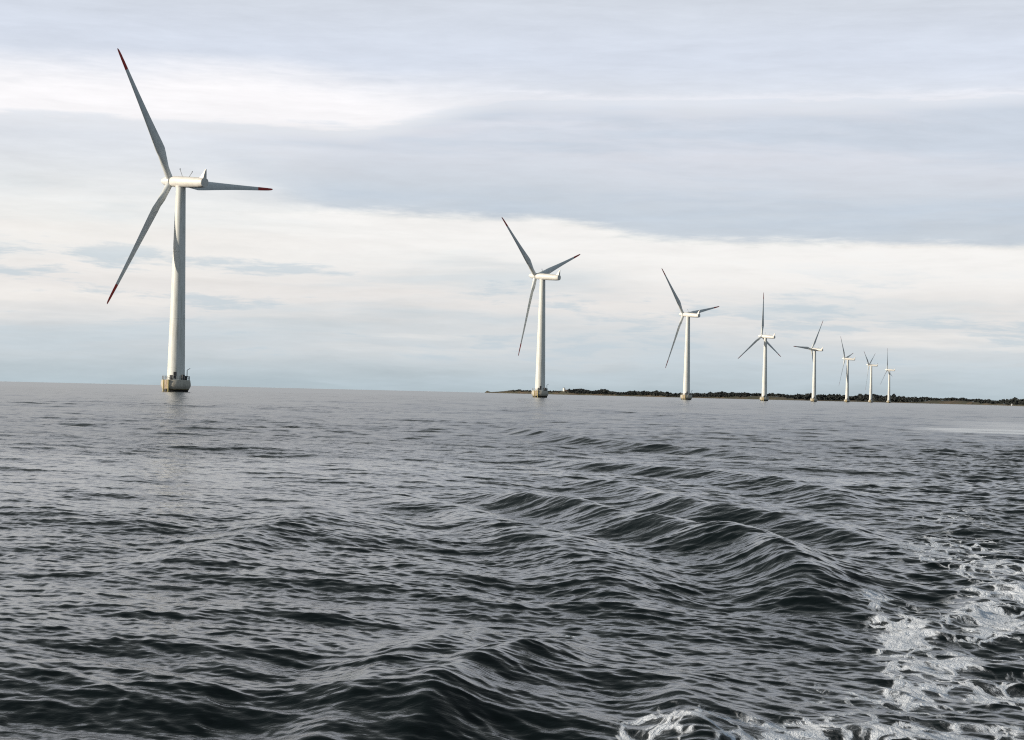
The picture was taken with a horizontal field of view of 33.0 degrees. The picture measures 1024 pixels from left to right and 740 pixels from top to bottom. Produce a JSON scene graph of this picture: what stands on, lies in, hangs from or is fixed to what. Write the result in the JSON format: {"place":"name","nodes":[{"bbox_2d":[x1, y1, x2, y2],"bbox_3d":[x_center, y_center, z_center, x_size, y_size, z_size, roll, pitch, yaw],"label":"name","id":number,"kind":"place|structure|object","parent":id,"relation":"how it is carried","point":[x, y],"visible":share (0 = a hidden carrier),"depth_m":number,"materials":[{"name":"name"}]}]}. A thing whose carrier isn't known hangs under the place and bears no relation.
{"place":"outdoors","nodes":[
{"label":"outdoors","id":0,"kind":"place"},
{"bbox_2d":[0,381,1023,739],"bbox_3d":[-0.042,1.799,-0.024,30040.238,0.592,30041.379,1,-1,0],"label":"sea","id":1,"kind":"structure","parent":0,"point":[228,563],"depth_m":18.25,"materials":[{"name":"black liquid"}]},
{"bbox_2d":[107,48,272,391],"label":"wind turbine","id":2,"kind":"object","parent":1,"relation":"in","point":[175,380],"visible":0.98,"depth_m":491.54,"materials":[{"name":"metal"}]},
{"bbox_2d":[502,218,579,397],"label":"wind turbine","id":3,"kind":"object","parent":1,"relation":"in","point":[541,390],"visible":0.98,"depth_m":855.71,"materials":[{"name":"white metal"}]},
{"bbox_2d":[662,269,718,399],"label":"wind turbine","id":4,"kind":"object","parent":1,"relation":"in","point":[686,394],"visible":0.98,"depth_m":1218.66,"materials":[{"name":"white metal"}]},
{"bbox_2d":[739,293,780,400],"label":"wind turbine","id":5,"kind":"object","parent":1,"relation":"in","point":[764,397],"visible":0.99,"depth_m":1608.70,"materials":[{"name":"white metal"}]},
{"bbox_2d":[794,322,822,401],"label":"wind turbine","id":6,"kind":"object","parent":1,"relation":"in","point":[814,397],"visible":0.98,"depth_m":1984.53,"materials":[{"name":"white metal"}]},
{"bbox_2d":[840,336,854,401],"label":"wind turbine","id":7,"kind":"object","parent":1,"relation":"in","point":[847,398],"visible":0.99,"depth_m":2396.51,"materials":[{"name":"white metal"}]},
{"bbox_2d":[864,352,877,402],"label":"wind turbine","id":8,"kind":"object","parent":1,"relation":"in","point":[870,390],"visible":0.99,"depth_m":2774.48,"materials":[{"name":"white metal"}]},
{"bbox_2d":[882,348,894,402],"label":"wind turbine","id":9,"kind":"object","parent":1,"relation":"in","point":[888,399],"visible":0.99,"depth_m":3154.18,"materials":[{"name":"white metal"}]},
{"bbox_2d":[0,0,1023,400],"label":"sky","id":10,"kind":"structure","parent":0,"point":[856,166],"materials":[{"name":"white"}]},
{"bbox_2d":[485,390,1023,405],"bbox_3d":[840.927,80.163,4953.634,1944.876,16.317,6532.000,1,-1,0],"label":"coast land","id":11,"kind":"structure","parent":0,"point":[801,399],"depth_m":4245.82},
{"bbox_2d":[508,388,1023,404],"bbox_3d":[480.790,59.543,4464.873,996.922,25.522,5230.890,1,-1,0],"label":"wood","id":12,"kind":"object","parent":11,"relation":"on","point":[881,398],"visible":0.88,"depth_m":4033.64,"materials":[{"name":"plant"}]}
]}

